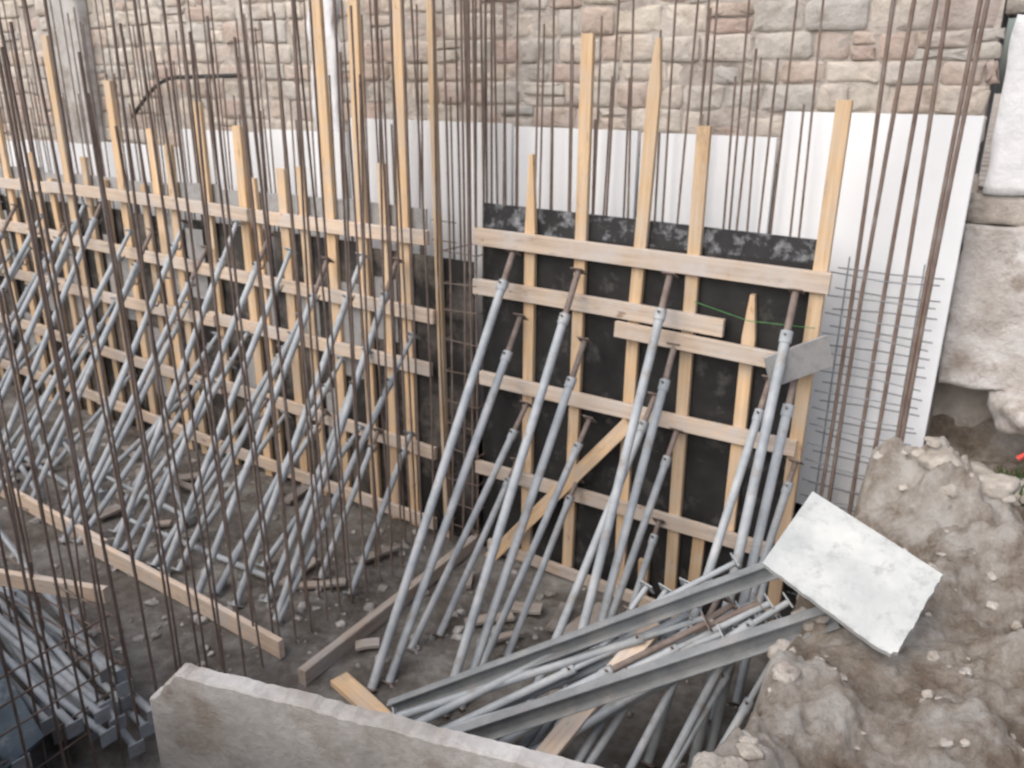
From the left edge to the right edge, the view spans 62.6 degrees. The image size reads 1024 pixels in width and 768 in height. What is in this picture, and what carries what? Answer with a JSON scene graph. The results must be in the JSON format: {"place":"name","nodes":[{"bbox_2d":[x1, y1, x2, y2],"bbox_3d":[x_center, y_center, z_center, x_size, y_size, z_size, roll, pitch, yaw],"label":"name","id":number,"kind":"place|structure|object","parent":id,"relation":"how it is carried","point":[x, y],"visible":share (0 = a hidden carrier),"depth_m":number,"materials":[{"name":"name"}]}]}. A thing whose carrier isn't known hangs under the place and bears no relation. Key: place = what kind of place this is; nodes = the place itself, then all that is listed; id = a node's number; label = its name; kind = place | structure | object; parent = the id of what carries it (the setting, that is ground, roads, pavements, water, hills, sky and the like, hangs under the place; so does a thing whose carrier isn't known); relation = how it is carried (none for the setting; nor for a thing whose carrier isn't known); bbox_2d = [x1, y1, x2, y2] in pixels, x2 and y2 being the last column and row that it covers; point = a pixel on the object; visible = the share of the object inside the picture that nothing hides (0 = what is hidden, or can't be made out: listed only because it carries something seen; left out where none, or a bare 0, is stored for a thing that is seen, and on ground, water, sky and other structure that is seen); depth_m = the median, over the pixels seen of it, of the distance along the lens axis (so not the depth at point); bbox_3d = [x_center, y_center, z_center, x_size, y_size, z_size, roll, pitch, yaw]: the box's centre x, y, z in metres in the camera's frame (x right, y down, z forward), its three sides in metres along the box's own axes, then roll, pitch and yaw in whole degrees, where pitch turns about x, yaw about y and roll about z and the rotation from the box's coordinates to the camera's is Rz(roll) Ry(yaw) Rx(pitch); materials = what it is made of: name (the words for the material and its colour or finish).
{"place":"outdoors","nodes":[
{"label":"outdoors","id":0,"kind":"place"},
{"bbox_2d":[0,94,1023,767],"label":"ground","id":1,"kind":"structure","parent":0,"point":[822,714],"depth_m":5.58,"materials":[{"name":"soil"}]},
{"bbox_2d":[0,213,47,296],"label":"steel prop","id":2,"kind":"object","parent":1,"relation":"on","point":[19,257],"visible":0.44,"depth_m":10.01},
{"bbox_2d":[0,252,53,343],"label":"steel prop","id":3,"kind":"object","parent":1,"relation":"on","point":[20,302],"visible":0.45,"depth_m":10.11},
{"bbox_2d":[0,223,70,362],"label":"steel prop","id":4,"kind":"object","parent":1,"relation":"on","point":[57,241],"visible":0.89,"depth_m":9.74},
{"bbox_2d":[0,253,71,390],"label":"steel prop","id":5,"kind":"object","parent":1,"relation":"on","point":[3,380],"visible":0.32,"depth_m":9.78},
{"bbox_2d":[1,334,87,462],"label":"steel prop","id":6,"kind":"object","parent":1,"relation":"on","point":[18,432],"visible":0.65,"depth_m":9.88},
{"bbox_2d":[0,202,89,408],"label":"steel prop","id":7,"kind":"object","parent":1,"relation":"on","point":[38,311],"visible":0.84,"depth_m":9.40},
{"bbox_2d":[0,200,101,458],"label":"steel prop","id":8,"kind":"object","parent":1,"relation":"on","point":[93,222],"visible":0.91,"depth_m":9.19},
{"bbox_2d":[1,295,102,436],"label":"steel prop","id":9,"kind":"object","parent":1,"relation":"on","point":[40,382],"visible":0.51,"depth_m":9.57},
{"bbox_2d":[0,484,108,544],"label":"timber plank","id":10,"kind":"object","parent":1,"relation":"on","point":[29,503],"visible":0.52,"depth_m":8.23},
{"bbox_2d":[6,297,115,483],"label":"steel prop","id":11,"kind":"object","parent":1,"relation":"on","point":[55,400],"visible":0.57,"depth_m":9.33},
{"bbox_2d":[0,228,132,493],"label":"steel prop","id":12,"kind":"object","parent":1,"relation":"on","point":[53,381],"visible":0.69,"depth_m":8.96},
{"bbox_2d":[0,287,132,767],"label":"footing rebar cage","id":13,"kind":"object","parent":1,"relation":"on","point":[73,634],"visible":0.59,"depth_m":5.48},
{"bbox_2d":[0,568,109,602],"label":"timber plank","id":14,"kind":"object","parent":13,"relation":"on","point":[43,584],"visible":0.71,"depth_m":5.68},
{"bbox_2d":[0,520,154,767],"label":"steel tube pile","id":15,"kind":"object","parent":1,"relation":"on","point":[100,712],"visible":0.7,"depth_m":5.59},
{"bbox_2d":[0,661,45,767],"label":"blue metal sheet","id":16,"kind":"object","parent":15,"relation":"on","point":[11,745],"visible":0.81,"depth_m":5.06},
{"bbox_2d":[19,269,145,492],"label":"steel prop","id":17,"kind":"object","parent":1,"relation":"on","point":[42,452],"visible":0.4,"depth_m":8.89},
{"bbox_2d":[60,438,108,500],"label":"steel prop","id":18,"kind":"object","parent":1,"relation":"on","point":[102,493],"visible":0.37,"depth_m":9.17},
{"bbox_2d":[22,228,158,509],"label":"steel prop","id":19,"kind":"object","parent":1,"relation":"on","point":[90,368],"visible":0.62,"depth_m":8.78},
{"bbox_2d":[49,372,137,472],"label":"steel prop","id":20,"kind":"object","parent":1,"relation":"on","point":[86,427],"visible":0.42,"depth_m":9.66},
{"bbox_2d":[57,276,170,508],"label":"steel prop","id":21,"kind":"object","parent":1,"relation":"on","point":[66,501],"visible":0.37,"depth_m":8.71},
{"bbox_2d":[64,222,188,517],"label":"steel prop","id":22,"kind":"object","parent":1,"relation":"on","point":[125,370],"visible":0.66,"depth_m":8.49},
{"bbox_2d":[75,391,187,505],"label":"steel prop","id":23,"kind":"object","parent":1,"relation":"on","point":[131,448],"visible":0.51,"depth_m":9.12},
{"bbox_2d":[58,245,212,543],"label":"steel prop","id":24,"kind":"object","parent":1,"relation":"on","point":[130,405],"visible":0.67,"depth_m":8.25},
{"bbox_2d":[77,300,194,524],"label":"steel prop","id":25,"kind":"object","parent":1,"relation":"on","point":[128,423],"visible":0.62,"depth_m":8.60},
{"bbox_2d":[71,332,222,544],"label":"steel prop","id":26,"kind":"object","parent":1,"relation":"on","point":[129,465],"visible":0.81,"depth_m":8.33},
{"bbox_2d":[103,471,196,526],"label":"steel prop","id":27,"kind":"object","parent":1,"relation":"on","point":[192,519],"visible":0.65,"depth_m":8.39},
{"bbox_2d":[119,364,211,504],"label":"steel prop","id":28,"kind":"object","parent":1,"relation":"on","point":[193,392],"visible":0.64,"depth_m":8.96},
{"bbox_2d":[108,361,236,534],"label":"steel prop","id":29,"kind":"object","parent":1,"relation":"on","point":[158,470],"visible":0.36,"depth_m":8.40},
{"bbox_2d":[112,219,243,549],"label":"steel prop","id":30,"kind":"object","parent":1,"relation":"on","point":[221,264],"visible":0.8,"depth_m":8.01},
{"bbox_2d":[85,537,284,659],"bbox_3d":[-2.820,1.737,7.068,2.643,0.168,0.058,14,24,32],"label":"timber plank","id":31,"kind":"object","parent":1,"relation":"on","point":[271,643],"visible":0.78,"depth_m":6.89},
{"bbox_2d":[118,330,252,552],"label":"steel prop","id":32,"kind":"object","parent":1,"relation":"on","point":[160,485],"visible":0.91,"depth_m":8.13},
{"bbox_2d":[128,513,273,583],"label":"steel prop","id":33,"kind":"object","parent":1,"relation":"on","point":[239,565],"visible":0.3,"depth_m":7.54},
{"bbox_2d":[134,231,277,560],"bbox_3d":[-2.861,0.077,7.863,0.103,2.767,1.939,13,23,32],"label":"steel prop","id":34,"kind":"object","parent":1,"relation":"on","point":[189,430],"visible":0.68,"depth_m":7.82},
{"bbox_2d":[146,345,282,566],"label":"steel prop","id":35,"kind":"object","parent":1,"relation":"on","point":[222,451],"visible":0.47,"depth_m":8.03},
{"bbox_2d":[0,0,434,767],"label":"return wall starter bars","id":36,"kind":"object","parent":1,"relation":"on","point":[16,124],"visible":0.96,"depth_m":5.50,"materials":[{"name":"metal"}]},
{"bbox_2d":[173,397,269,532],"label":"steel prop","id":37,"kind":"object","parent":1,"relation":"on","point":[210,483],"visible":0.51,"depth_m":8.47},
{"bbox_2d":[157,247,297,571],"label":"steel prop","id":38,"kind":"object","parent":1,"relation":"on","point":[219,430],"visible":0.71,"depth_m":7.73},
{"bbox_2d":[171,312,302,572],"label":"steel prop","id":39,"kind":"object","parent":1,"relation":"on","point":[238,445],"visible":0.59,"depth_m":7.81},
{"bbox_2d":[0,0,476,536],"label":"long timber formwork","id":40,"kind":"object","parent":1,"relation":"on","point":[98,260],"visible":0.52,"depth_m":8.56,"materials":[{"name":"brown wood"}]},
{"bbox_2d":[189,410,290,542],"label":"steel prop","id":41,"kind":"object","parent":1,"relation":"on","point":[231,489],"visible":0.5,"depth_m":8.28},
{"bbox_2d":[196,257,334,593],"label":"steel prop","id":42,"kind":"object","parent":1,"relation":"on","point":[217,543],"visible":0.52,"depth_m":7.36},
{"bbox_2d":[212,355,347,595],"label":"steel prop","id":43,"kind":"object","parent":1,"relation":"on","point":[326,389],"visible":0.77,"depth_m":7.46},
{"bbox_2d":[232,408,331,555],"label":"steel prop","id":44,"kind":"object","parent":1,"relation":"on","point":[301,449],"visible":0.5,"depth_m":8.20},
{"bbox_2d":[228,252,370,606],"bbox_3d":[-1.813,0.339,7.277,0.102,2.683,1.902,12,23,29],"label":"steel prop","id":45,"kind":"object","parent":1,"relation":"on","point":[240,592],"visible":0.64,"depth_m":7.22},
{"bbox_2d":[256,423,364,570],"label":"steel prop","id":46,"kind":"object","parent":1,"relation":"on","point":[347,445],"visible":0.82,"depth_m":7.74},
{"bbox_2d":[259,347,373,603],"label":"steel prop","id":47,"kind":"object","parent":1,"relation":"on","point":[291,541],"visible":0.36,"depth_m":7.29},
{"bbox_2d":[297,578,345,588],"bbox_3d":[-1.670,1.720,7.256,0.473,0.044,0.083,-2,20,-6],"label":"timber offcut","id":48,"kind":"object","parent":1,"relation":"on","point":[313,584],"visible":0.61,"depth_m":7.24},
{"bbox_2d":[267,257,404,622],"bbox_3d":[-1.452,0.411,7.077,0.104,2.688,1.880,11,22,27],"label":"steel prop","id":49,"kind":"object","parent":1,"relation":"on","point":[295,562],"visible":0.66,"depth_m":7.03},
{"bbox_2d":[312,428,382,580],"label":"steel prop","id":50,"kind":"object","parent":1,"relation":"on","point":[354,491],"visible":0.69,"depth_m":7.72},
{"bbox_2d":[278,332,419,625],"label":"steel prop","id":51,"kind":"object","parent":1,"relation":"on","point":[346,477],"visible":0.67,"depth_m":7.11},
{"bbox_2d":[331,672,391,712],"bbox_3d":[-1.060,2.208,5.910,0.142,0.055,0.570,-17,26,-40],"label":"timber plank","id":52,"kind":"object","parent":1,"relation":"on","point":[348,687],"visible":0.73,"depth_m":5.93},
{"bbox_2d":[355,638,379,651],"bbox_3d":[-1.110,2.001,6.477,0.185,0.041,0.105,-3,20,-9],"label":"timber offcut","id":53,"kind":"object","parent":1,"relation":"on","point":[366,643],"visible":1,"depth_m":6.45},
{"bbox_2d":[150,663,601,767],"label":"concrete wall","id":54,"kind":"structure","parent":1,"relation":"on","point":[203,717],"depth_m":3.24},
{"bbox_2d":[355,543,400,563],"bbox_3d":[-1.229,1.554,7.723,0.423,0.040,0.100,-14,24,-36],"label":"timber offcut","id":55,"kind":"object","parent":1,"relation":"on","point":[385,550],"visible":0.64,"depth_m":7.72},
{"bbox_2d":[343,431,416,597],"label":"steel prop","id":56,"kind":"object","parent":1,"relation":"on","point":[370,541],"visible":0.65,"depth_m":7.44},
{"bbox_2d":[2,421,759,767],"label":"pit debris","id":57,"kind":"object","parent":1,"relation":"on","point":[368,607],"visible":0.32,"depth_m":6.99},
{"bbox_2d":[298,533,479,685],"bbox_3d":[-0.923,1.793,7.019,0.072,0.132,2.300,12,23,29],"label":"timber plank","id":58,"kind":"object","parent":1,"relation":"on","point":[321,661],"visible":0.74,"depth_m":6.61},
{"bbox_2d":[0,0,824,258],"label":"wall rebar cage","id":59,"kind":"object","parent":1,"relation":"on","point":[629,105],"depth_m":7.14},
{"bbox_2d":[0,140,31,293],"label":"foam insulation board","id":60,"kind":"object","parent":59,"relation":"attached to","point":[3,191],"visible":0.07,"depth_m":11.28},
{"bbox_2d":[25,140,105,205],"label":"foam insulation board","id":61,"kind":"object","parent":59,"relation":"attached to","point":[78,150],"visible":0.07,"depth_m":10.73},
{"bbox_2d":[101,142,207,356],"bbox_3d":[-4.334,-1.603,10.237,1.472,2.520,0.066,12,23,30],"label":"foam insulation board","id":62,"kind":"object","parent":59,"relation":"attached to","point":[112,169],"visible":0.05,"depth_m":9.94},
{"bbox_2d":[180,129,264,339],"bbox_3d":[-3.146,-1.487,9.490,1.272,2.620,0.061,12,23,30],"label":"foam insulation board","id":63,"kind":"object","parent":59,"relation":"attached to","point":[232,157],"visible":0.19,"depth_m":9.15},
{"bbox_2d":[263,129,353,363],"bbox_3d":[-2.092,-1.273,8.855,1.171,2.660,0.066,12,23,30],"label":"foam insulation board","id":64,"kind":"object","parent":59,"relation":"attached to","point":[277,145],"visible":0.12,"depth_m":8.53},
{"bbox_2d":[349,118,513,421],"bbox_3d":[-0.786,-1.056,8.065,1.851,2.800,0.061,12,23,30],"label":"foam insulation board","id":65,"kind":"object","parent":59,"relation":"attached to","point":[413,161],"visible":0.24,"depth_m":7.67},
{"bbox_2d":[514,126,639,218],"bbox_3d":[0.498,-0.763,7.303,1.132,2.780,0.071,12,23,30],"label":"foam insulation board","id":66,"kind":"object","parent":59,"relation":"attached to","point":[560,167],"visible":0.22,"depth_m":6.90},
{"bbox_2d":[637,132,778,233],"bbox_3d":[1.446,-0.553,6.749,1.051,2.770,0.066,12,23,30],"label":"foam insulation board","id":67,"kind":"object","parent":59,"relation":"attached to","point":[716,186],"visible":0.19,"depth_m":6.31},
{"bbox_2d":[426,0,451,537],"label":"corner timber post","id":68,"kind":"object","parent":1,"relation":"on","point":[431,108],"visible":0.77,"depth_m":7.15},
{"bbox_2d":[364,249,520,691],"bbox_3d":[-0.500,0.572,6.383,0.102,2.905,2.060,12,23,28],"label":"steel prop","id":69,"kind":"object","parent":1,"relation":"on","point":[502,285],"visible":1,"depth_m":6.33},
{"bbox_2d":[380,313,527,684],"bbox_3d":[-0.412,0.811,6.489,0.102,2.388,1.945,12,23,29],"label":"steel prop","id":70,"kind":"object","parent":1,"relation":"on","point":[506,356],"visible":1,"depth_m":6.43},
{"bbox_2d":[432,0,506,542],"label":"column rebar cage","id":71,"kind":"object","parent":1,"relation":"on","point":[465,33],"depth_m":6.96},
{"bbox_2d":[406,400,532,651],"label":"steel prop","id":72,"kind":"object","parent":1,"relation":"on","point":[513,433],"visible":0.95,"depth_m":6.73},
{"bbox_2d":[431,457,515,638],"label":"steel prop","id":73,"kind":"object","parent":1,"relation":"on","point":[469,567],"visible":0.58,"depth_m":6.90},
{"bbox_2d":[0,0,1008,444],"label":"stone wall","id":74,"kind":"structure","parent":1,"relation":"on","point":[724,114],"depth_m":7.02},
{"bbox_2d":[47,0,107,143],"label":"concrete pilaster","id":75,"kind":"object","parent":74,"relation":"attached to","point":[79,6],"visible":0.65,"depth_m":10.21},
{"bbox_2d":[132,73,236,117],"bbox_3d":[-3.641,-3.172,9.314,1.914,0.499,0.044,12,23,30],"label":"black hose","id":76,"kind":"object","parent":74,"relation":"attached to","point":[202,76],"visible":0.52,"depth_m":9.19,"materials":[{"name":"rubber"}]},
{"bbox_2d":[306,0,346,132],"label":"plaster strip","id":77,"kind":"object","parent":74,"relation":"attached to","point":[329,34],"visible":0.3,"depth_m":8.17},
{"bbox_2d":[0,0,1006,256],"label":"stones","id":78,"kind":"object","parent":74,"relation":"on","point":[838,14],"visible":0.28,"depth_m":6.73,"materials":[{"name":"stone"}]},
{"bbox_2d":[443,267,586,717],"bbox_3d":[0.018,0.709,6.129,0.103,2.824,1.990,12,23,28],"label":"steel prop","id":79,"kind":"object","parent":1,"relation":"on","point":[562,323],"visible":0.91,"depth_m":6.11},
{"bbox_2d":[459,337,592,709],"bbox_3d":[0.106,0.959,6.240,0.102,2.286,1.875,12,23,29],"label":"steel prop","id":80,"kind":"object","parent":1,"relation":"on","point":[570,382],"visible":0.9,"depth_m":6.22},
{"bbox_2d":[510,601,542,614],"bbox_3d":[0.112,1.844,6.945,0.271,0.043,0.125,5,20,11],"label":"timber offcut","id":81,"kind":"object","parent":1,"relation":"on","point":[535,608],"visible":0.67,"depth_m":6.92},
{"bbox_2d":[480,415,596,664],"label":"steel prop","id":82,"kind":"object","parent":1,"relation":"on","point":[531,552],"visible":0.85,"depth_m":6.48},
{"bbox_2d":[499,479,584,656],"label":"steel prop","id":83,"kind":"object","parent":1,"relation":"on","point":[568,501],"visible":0.86,"depth_m":6.66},
{"bbox_2d":[546,602,565,631],"bbox_3d":[0.389,1.889,6.822,0.118,0.040,0.362,8,21,21],"label":"timber offcut","id":84,"kind":"object","parent":1,"relation":"on","point":[551,626],"visible":0.5,"depth_m":6.78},
{"bbox_2d":[563,602,617,634],"bbox_3d":[0.604,1.922,6.763,0.207,0.042,0.560,18,26,39],"label":"timber plank","id":85,"kind":"object","parent":1,"relation":"on","point":[573,625],"visible":0.26,"depth_m":6.77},
{"bbox_2d":[526,392,656,701],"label":"steel prop","id":86,"kind":"object","parent":1,"relation":"on","point":[643,425],"visible":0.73,"depth_m":6.01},
{"bbox_2d":[392,553,793,767],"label":"steel prop pile","id":87,"kind":"object","parent":1,"relation":"on","point":[576,668],"visible":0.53,"depth_m":5.05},
{"bbox_2d":[386,562,776,710],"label":"steel channel beam","id":88,"kind":"structure","parent":87,"relation":"on","point":[738,581],"depth_m":5.13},
{"bbox_2d":[535,622,658,755],"bbox_3d":[0.389,1.968,4.983,1.269,0.853,0.134,-14,24,-34],"label":"timber plank","id":89,"kind":"object","parent":87,"relation":"on","point":[559,738],"visible":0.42,"depth_m":4.96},
{"bbox_2d":[551,271,678,729],"bbox_3d":[0.724,0.775,5.868,0.103,2.877,1.694,11,22,28],"label":"steel prop","id":90,"kind":"object","parent":1,"relation":"on","point":[660,315],"visible":0.86,"depth_m":5.87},
{"bbox_2d":[589,342,679,649],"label":"steel prop","id":91,"kind":"object","parent":1,"relation":"on","point":[664,385],"visible":0.79,"depth_m":6.00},
{"bbox_2d":[613,517,665,655],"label":"steel prop","id":92,"kind":"object","parent":1,"relation":"on","point":[653,539],"visible":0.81,"depth_m":6.56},
{"bbox_2d":[598,427,684,661],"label":"steel prop","id":93,"kind":"object","parent":1,"relation":"on","point":[643,525],"visible":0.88,"depth_m":6.26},
{"bbox_2d":[447,606,839,739],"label":"steel channel beam","id":94,"kind":"structure","parent":1,"relation":"on","point":[715,654],"depth_m":4.60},
{"bbox_2d":[473,33,853,626],"bbox_3d":[0.862,-0.233,6.355,2.935,4.495,0.451,12,23,30],"label":"timber formwork panel","id":95,"kind":"object","parent":1,"relation":"on","point":[728,302],"visible":0.71,"depth_m":6.46,"materials":[{"name":"wood"}]},
{"bbox_2d":[639,375,769,767],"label":"steel prop","id":96,"kind":"object","parent":1,"relation":"on","point":[757,419],"visible":0.77,"depth_m":5.68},
{"bbox_2d":[683,288,804,767],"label":"steel prop","id":97,"kind":"object","parent":1,"relation":"on","point":[785,337],"visible":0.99,"depth_m":5.49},
{"bbox_2d":[728,582,767,704],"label":"steel prop","id":98,"kind":"object","parent":1,"relation":"on","point":[740,683],"visible":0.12,"depth_m":5.98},
{"bbox_2d":[705,378,798,751],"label":"steel prop","id":99,"kind":"object","parent":1,"relation":"on","point":[787,409],"visible":0.62,"depth_m":5.60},
{"bbox_2d":[690,593,814,767],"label":"edge lumps","id":100,"kind":"object","parent":1,"relation":"on","point":[747,748],"visible":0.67,"depth_m":3.31,"materials":[{"name":"stone"}]},
{"bbox_2d":[709,458,803,720],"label":"steel prop","id":101,"kind":"object","parent":1,"relation":"on","point":[787,487],"visible":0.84,"depth_m":5.89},
{"bbox_2d":[762,491,942,656],"bbox_3d":[1.708,0.937,4.266,0.490,0.419,0.796,-14,24,-36],"label":"cement board","id":102,"kind":"object","parent":1,"relation":"on","point":[869,586],"visible":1,"depth_m":4.23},
{"bbox_2d":[787,256,943,607],"bbox_3d":[2.513,0.608,6.152,0.681,3.000,0.260,12,23,30],"label":"steel mesh","id":103,"kind":"object","parent":1,"relation":"on","point":[829,393],"visible":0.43,"depth_m":5.93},
{"bbox_2d":[772,111,984,515],"bbox_3d":[2.443,-0.418,6.124,1.252,2.950,0.065,12,23,30],"label":"foam insulation board","id":104,"kind":"object","parent":1,"relation":"on","point":[850,208],"visible":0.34,"depth_m":5.89,"materials":[{"name":"plastic"}]},
{"bbox_2d":[753,442,1023,751],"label":"rubble","id":105,"kind":"object","parent":1,"relation":"on","point":[933,655],"visible":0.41,"depth_m":4.12,"materials":[{"name":"stone"}]},
{"bbox_2d":[819,0,989,514],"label":"heavy starter bars","id":106,"kind":"object","parent":1,"relation":"on","point":[920,327],"visible":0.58,"depth_m":5.40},
{"bbox_2d":[872,436,1020,503],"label":"rubble lumps","id":107,"kind":"object","parent":1,"relation":"on","point":[1004,488],"visible":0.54,"depth_m":5.18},
{"bbox_2d":[932,382,991,426],"bbox_3d":[5.719,0.703,5.346,5.645,1.101,0.469,12,23,30],"label":"stone","id":108,"kind":"object","parent":1,"relation":"on","point":[964,407],"visible":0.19,"depth_m":6.46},
{"bbox_2d":[938,221,1023,390],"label":"rough footing","id":109,"kind":"object","parent":1,"relation":"on","point":[983,346],"visible":0.94,"depth_m":5.76,"materials":[{"name":"concrete"}]},
{"bbox_2d":[966,186,1023,226],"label":"concrete band","id":110,"kind":"object","parent":109,"relation":"on","point":[990,209],"visible":0.81,"depth_m":5.59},
{"bbox_2d":[983,14,1023,195],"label":"lime plaster","id":111,"kind":"object","parent":110,"relation":"on","point":[1005,175],"visible":1,"depth_m":5.41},
{"bbox_2d":[1005,0,1023,17],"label":"masonry","id":112,"kind":"object","parent":111,"relation":"on","point":[1014,8],"visible":0.88,"depth_m":5.25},
{"bbox_2d":[969,460,1023,507],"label":"boulders","id":113,"kind":"object","parent":1,"relation":"on","point":[980,468],"visible":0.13,"depth_m":5.79,"materials":[{"name":"stone"}]},
{"bbox_2d":[987,390,1023,435],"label":"fallen plaster boulders","id":114,"kind":"object","parent":1,"relation":"on","point":[1006,408],"visible":0.91,"depth_m":5.74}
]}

